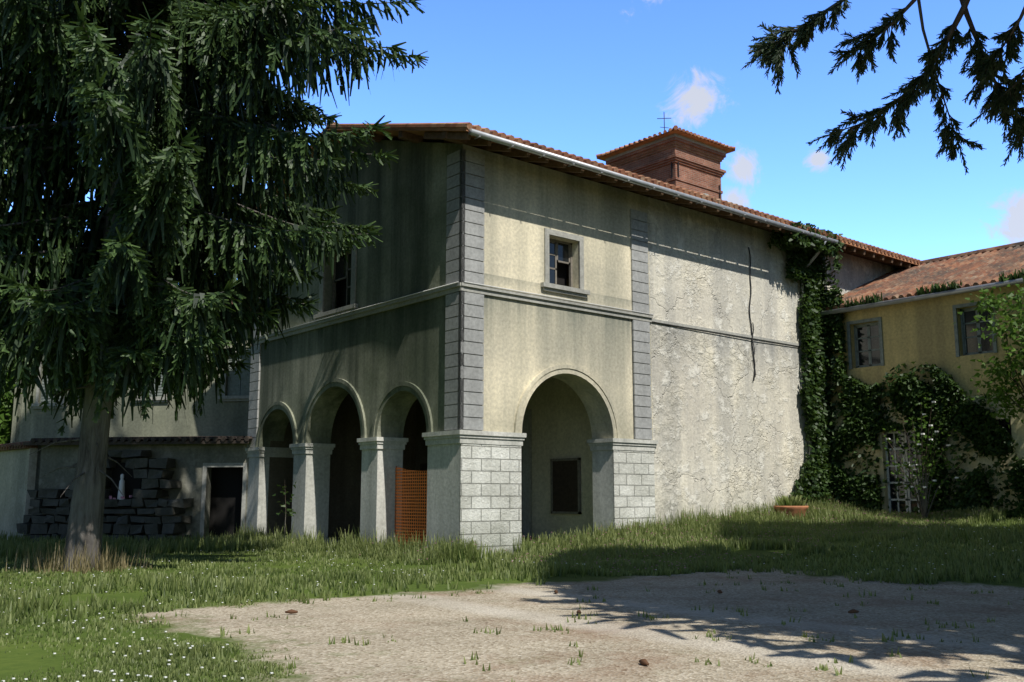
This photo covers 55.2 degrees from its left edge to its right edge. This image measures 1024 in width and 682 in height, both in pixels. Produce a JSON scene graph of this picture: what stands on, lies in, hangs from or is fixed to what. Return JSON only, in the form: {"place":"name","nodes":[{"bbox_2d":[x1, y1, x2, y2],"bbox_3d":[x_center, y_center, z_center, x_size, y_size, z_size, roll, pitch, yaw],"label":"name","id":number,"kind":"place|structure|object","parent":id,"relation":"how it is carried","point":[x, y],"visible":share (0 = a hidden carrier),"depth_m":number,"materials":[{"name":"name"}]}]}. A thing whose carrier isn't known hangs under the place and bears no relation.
{"place":"outdoors","nodes":[
{"label":"outdoors","id":0,"kind":"place"},
{"bbox_2d":[0,520,1023,681],"bbox_3d":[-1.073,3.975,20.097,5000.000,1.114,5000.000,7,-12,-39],"label":"ground","id":1,"kind":"structure","parent":0,"point":[435,637],"depth_m":9.58,"materials":[{"name":"beige soil"}]},
{"bbox_2d":[0,448,37,539],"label":"boundary wall","id":2,"kind":"structure","parent":1,"relation":"on","point":[17,473],"depth_m":29.28,"materials":[{"name":"paint"}]},
{"bbox_2d":[0,303,249,450],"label":"annex roof tiles","id":3,"kind":"object","parent":2,"relation":"on","point":[12,446],"visible":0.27,"depth_m":29.45,"materials":[{"name":"brown tile"}]},
{"bbox_2d":[6,537,164,573],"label":"dry grass tufts","id":4,"kind":"object","parent":1,"relation":"on","point":[102,562],"visible":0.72,"depth_m":17.16,"materials":[{"name":"beige plant"}]},
{"bbox_2d":[16,449,193,541],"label":"grotto stone blocks","id":5,"kind":"structure","parent":1,"relation":"on","point":[147,494],"depth_m":27.71,"materials":[{"name":"grey stone"}]},
{"bbox_2d":[111,463,141,498],"bbox_3d":[-11.053,4.095,28.095,0.625,1.200,0.702,7,-12,-39],"label":"niche","id":6,"kind":"object","parent":5,"relation":"in","point":[132,483],"visible":0.43,"depth_m":28.09,"materials":[{"name":"black stone"}]},
{"bbox_2d":[117,474,124,499],"bbox_3d":[-11.089,4.162,27.844,0.365,0.770,0.369,7,-12,-39],"label":"grotto statue","id":7,"kind":"object","parent":6,"relation":"in","point":[122,485],"visible":0.91,"depth_m":27.79,"materials":[{"name":"white stone"}]},
{"bbox_2d":[11,320,249,442],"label":"annex walls","id":8,"kind":"structure","parent":1,"relation":"on","point":[227,418],"depth_m":31.78,"materials":[{"name":"beige paint"}]},
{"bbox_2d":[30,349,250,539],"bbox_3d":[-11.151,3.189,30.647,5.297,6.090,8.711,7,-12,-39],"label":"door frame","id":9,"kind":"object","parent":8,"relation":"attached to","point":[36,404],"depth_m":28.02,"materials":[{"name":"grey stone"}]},
{"bbox_2d":[40,352,250,402],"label":"annex shutters","id":10,"kind":"object","parent":8,"relation":"attached to","point":[236,386],"visible":0.22,"depth_m":31.68,"materials":[{"name":"grey wood"}]},
{"bbox_2d":[33,443,248,538],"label":"shed walls","id":11,"kind":"structure","parent":1,"relation":"on","point":[190,459],"depth_m":28.23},
{"bbox_2d":[23,436,252,444],"bbox_3d":[-10.570,3.011,29.800,7.160,0.435,7.512,7,-12,-39],"label":"tiled coping","id":12,"kind":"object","parent":11,"relation":"on","point":[175,440],"depth_m":28.05,"materials":[{"name":"brown tile"}]},
{"bbox_2d":[0,0,428,570],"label":"spruce","id":13,"kind":"object","parent":1,"relation":"on","point":[138,182],"depth_m":16.97,"materials":[{"name":"green plant"}]},
{"bbox_2d":[0,0,394,427],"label":"tree foliage","id":14,"kind":"object","parent":13,"relation":"on","point":[154,214],"visible":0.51,"depth_m":16.93,"materials":[{"name":"green plant"}]},
{"bbox_2d":[209,467,242,537],"bbox_3d":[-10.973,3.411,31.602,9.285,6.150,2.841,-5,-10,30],"label":"doorway","id":15,"kind":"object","parent":1,"relation":"on","point":[226,501],"visible":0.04,"depth_m":28.37,"materials":[{"name":"black"}]},
{"bbox_2d":[272,481,296,537],"bbox_3d":[-5.847,4.428,25.238,0.589,1.751,0.570,7,-12,-39],"label":"sapling","id":16,"kind":"object","parent":1,"relation":"on","point":[292,512],"depth_m":25.30,"materials":[{"name":"green plant"}]},
{"bbox_2d":[395,485,396,536],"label":"net posts","id":17,"kind":"object","parent":1,"relation":"on","point":[395,513],"visible":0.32,"depth_m":22.79,"materials":[{"name":"brown wood"}]},
{"bbox_2d":[267,320,633,538],"bbox_3d":[-2.008,2.758,26.104,5.350,5.920,10.000,7,-12,-39],"label":"archway interior","id":18,"kind":"object","parent":1,"relation":"on","point":[345,485],"depth_m":27.52,"materials":[{"name":"paint"}]},
{"bbox_2d":[394,466,426,545],"bbox_3d":[-2.133,3.781,22.115,0.088,1.950,1.930,8,-12,-40],"label":"orange safety net","id":19,"kind":"object","parent":18,"relation":"attached to","point":[408,499],"visible":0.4,"depth_m":22.27,"materials":[{"name":"orange plastic"}]},
{"bbox_2d":[331,238,581,513],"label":"window frame","id":20,"kind":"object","parent":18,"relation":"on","point":[556,242],"depth_m":25.05,"materials":[{"name":"grey wood"}]},
{"bbox_2d":[335,242,567,304],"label":"window panes","id":21,"kind":"object","parent":20,"relation":"in","point":[340,271],"visible":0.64,"depth_m":23.44,"materials":[{"name":"black glass"}]},
{"bbox_2d":[419,446,577,530],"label":"portico doors","id":22,"kind":"structure","parent":18,"relation":"in","point":[565,486],"depth_m":25.45,"materials":[{"name":"brown wood"}]},
{"bbox_2d":[245,430,657,557],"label":"pillars","id":23,"kind":"structure","parent":1,"relation":"on","point":[382,458],"depth_m":23.13,"materials":[{"name":"grey stone"}]},
{"bbox_2d":[459,443,655,548],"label":"stone block piers","id":24,"kind":"structure","parent":23,"relation":"attached to","point":[490,495],"depth_m":20.96,"materials":[{"name":"stone"}]},
{"bbox_2d":[0,491,1023,681],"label":"grass tufts","id":25,"kind":"object","parent":1,"relation":"on","point":[585,551],"visible":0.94,"depth_m":17.58,"materials":[{"name":"green plant"}]},
{"bbox_2d":[2,519,1021,681],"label":"daisies","id":26,"kind":"object","parent":1,"relation":"on","point":[251,600],"visible":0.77,"depth_m":8.90,"materials":[{"name":"white plant"}]},
{"bbox_2d":[0,285,1023,442],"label":"broadleaf","id":27,"kind":"object","parent":1,"relation":"on","point":[1003,390],"depth_m":23.98,"materials":[{"name":"green plant"}]},
{"bbox_2d":[0,276,1023,443],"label":"bright broadleaf foliage","id":28,"kind":"object","parent":27,"relation":"on","point":[1000,395],"visible":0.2,"depth_m":23.93,"materials":[{"name":"green plant"}]},
{"bbox_2d":[254,228,808,537],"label":"stone trim","id":29,"kind":"structure","parent":1,"relation":"on","point":[547,285],"depth_m":23.97,"materials":[{"name":"grey stone"}]},
{"bbox_2d":[256,281,653,337],"bbox_3d":[-2.014,-0.361,26.518,6.060,0.025,10.113,7,-12,-39],"label":"string course","id":30,"kind":"object","parent":29,"relation":"on","point":[466,282],"visible":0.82,"depth_m":22.83,"materials":[{"name":"grey stone"}]},
{"bbox_2d":[285,590,858,665],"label":"spruce cones","id":31,"kind":"object","parent":1,"relation":"on","point":[641,661],"visible":0.98,"depth_m":10.87,"materials":[{"name":"brown plant"}]},
{"bbox_2d":[335,197,895,523],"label":"wall","id":32,"kind":"structure","parent":1,"relation":"on","point":[728,431],"depth_m":26.38,"materials":[{"name":"paint"}]},
{"bbox_2d":[255,139,462,446],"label":"wall","id":33,"kind":"structure","parent":32,"relation":"attached to","point":[385,370],"depth_m":23.41,"materials":[{"name":"paint"}]},
{"bbox_2d":[247,148,651,447],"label":"quoins","id":34,"kind":"object","parent":32,"relation":"attached to","point":[464,364],"visible":0.84,"depth_m":21.27,"materials":[{"name":"grey stone"}]},
{"bbox_2d":[339,262,566,307],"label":"window","id":35,"kind":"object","parent":32,"relation":"on","point":[561,274],"depth_m":23.64,"materials":[{"name":"black glass"}]},
{"bbox_2d":[463,144,652,439],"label":"wall","id":36,"kind":"structure","parent":32,"relation":"attached to","point":[530,348],"depth_m":22.72,"materials":[{"name":"paint"}]},
{"bbox_2d":[328,130,913,267],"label":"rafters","id":37,"kind":"object","parent":32,"relation":"on","point":[461,138],"visible":0.57,"depth_m":23.83,"materials":[{"name":"brown wood"}]},
{"bbox_2d":[254,127,919,286],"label":"eave boards","id":38,"kind":"object","parent":37,"relation":"on","point":[395,131],"visible":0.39,"depth_m":26.25,"materials":[{"name":"brown wood"}]},
{"bbox_2d":[274,122,922,263],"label":"roof tiles","id":39,"kind":"object","parent":38,"relation":"on","point":[468,125],"visible":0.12,"depth_m":24.47,"materials":[{"name":"orange tile"}]},
{"bbox_2d":[468,128,839,454],"bbox_3d":[4.132,0.440,24.389,13.712,8.362,0.965,7,-12,-39],"label":"gutter","id":40,"kind":"object","parent":38,"relation":"attached to","point":[543,153],"visible":0.86,"depth_m":23.75,"materials":[{"name":"metal"}]},
{"bbox_2d":[606,136,725,198],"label":"bell tower","id":41,"kind":"structure","parent":32,"relation":"on","point":[701,171],"depth_m":37.40,"materials":[{"name":"brick"}]},
{"bbox_2d":[605,133,725,160],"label":"cornice","id":42,"kind":"structure","parent":41,"relation":"on","point":[662,139],"depth_m":37.64,"materials":[{"name":"brown brick"}]},
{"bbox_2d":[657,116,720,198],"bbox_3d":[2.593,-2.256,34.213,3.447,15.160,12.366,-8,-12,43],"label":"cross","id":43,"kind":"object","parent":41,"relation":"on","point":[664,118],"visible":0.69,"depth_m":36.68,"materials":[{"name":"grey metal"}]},
{"bbox_2d":[652,247,798,380],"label":"wall cables","id":44,"kind":"object","parent":32,"relation":"attached to","point":[751,339],"depth_m":27.29,"materials":[{"name":"grey"}]},
{"bbox_2d":[359,506,990,571],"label":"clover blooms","id":45,"kind":"object","parent":1,"relation":"on","point":[716,538],"visible":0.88,"depth_m":21.62,"materials":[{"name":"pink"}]},
{"bbox_2d":[774,506,808,518],"bbox_3d":[7.491,4.679,26.270,0.920,0.520,0.920,7,-12,-39],"label":"planter pot","id":46,"kind":"object","parent":1,"relation":"on","point":[793,509],"visible":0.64,"depth_m":25.92,"materials":[{"name":"ceramic"}]},
{"bbox_2d":[775,495,807,505],"bbox_3d":[7.456,4.322,26.340,0.875,0.373,0.844,-5,-11,31],"label":"planter plant","id":47,"kind":"object","parent":46,"relation":"on","point":[787,501],"visible":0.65,"depth_m":26.24,"materials":[{"name":"green plant"}]},
{"bbox_2d":[767,221,1023,519],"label":"ivy foliage","id":48,"kind":"object","parent":1,"relation":"on","point":[823,472],"visible":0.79,"depth_m":27.74,"materials":[{"name":"green plant"}]},
{"bbox_2d":[827,283,1023,406],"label":"wall","id":49,"kind":"structure","parent":1,"relation":"on","point":[918,332],"depth_m":26.94,"materials":[{"name":"yellow paint"}]},
{"bbox_2d":[816,278,1023,315],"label":"wing gutter","id":50,"kind":"object","parent":49,"relation":"attached to","point":[931,295],"depth_m":26.68,"materials":[{"name":"grey metal"}]},
{"bbox_2d":[821,241,1023,310],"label":"wing roof tiles","id":51,"kind":"object","parent":49,"relation":"on","point":[979,267],"visible":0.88,"depth_m":29.07,"materials":[{"name":"orange tile"}]},
{"bbox_2d":[847,301,997,368],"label":"wing window frames","id":52,"kind":"structure","parent":49,"relation":"in","point":[956,332],"depth_m":27.83,"materials":[{"name":"wood"}]},
{"bbox_2d":[857,310,992,512],"bbox_3d":[12.941,1.782,25.128,0.047,5.558,8.770,7,-12,-39],"label":"wing glass","id":53,"kind":"object","parent":52,"relation":"in","point":[972,344],"visible":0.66,"depth_m":27.30,"materials":[{"name":"glass"}]},
{"bbox_2d":[883,397,967,517],"bbox_3d":[10.626,3.134,25.609,1.816,3.140,2.430,7,-12,-39],"label":"shrub","id":54,"kind":"object","parent":1,"relation":"on","point":[932,471],"depth_m":25.17,"materials":[{"name":"green plant"}]},
{"bbox_2d":[829,393,1023,511],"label":"cream wing wall","id":55,"kind":"structure","parent":1,"relation":"on","point":[1017,428],"depth_m":25.87,"materials":[{"name":"yellow paint"}]},
{"bbox_2d":[884,430,921,513],"bbox_3d":[10.950,3.698,27.190,0.050,2.418,1.150,7,-12,-39],"label":"wing french door","id":56,"kind":"structure","parent":55,"relation":"in","point":[908,499],"depth_m":27.30,"materials":[{"name":"wood"}]},
{"bbox_2d":[5,0,1023,284],"label":"sky","id":57,"kind":"structure","parent":0,"point":[584,78],"materials":[{"name":"blue"}]},
{"bbox_2d":[742,0,1023,174],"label":"branches","id":58,"kind":"object","parent":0,"point":[993,65],"depth_m":9.94,"materials":[{"name":"green plant"}]},
{"bbox_2d":[987,420,1012,452],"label":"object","id":59,"kind":"object","parent":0,"point":[1006,425],"visible":0.07,"depth_m":25.40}
]}

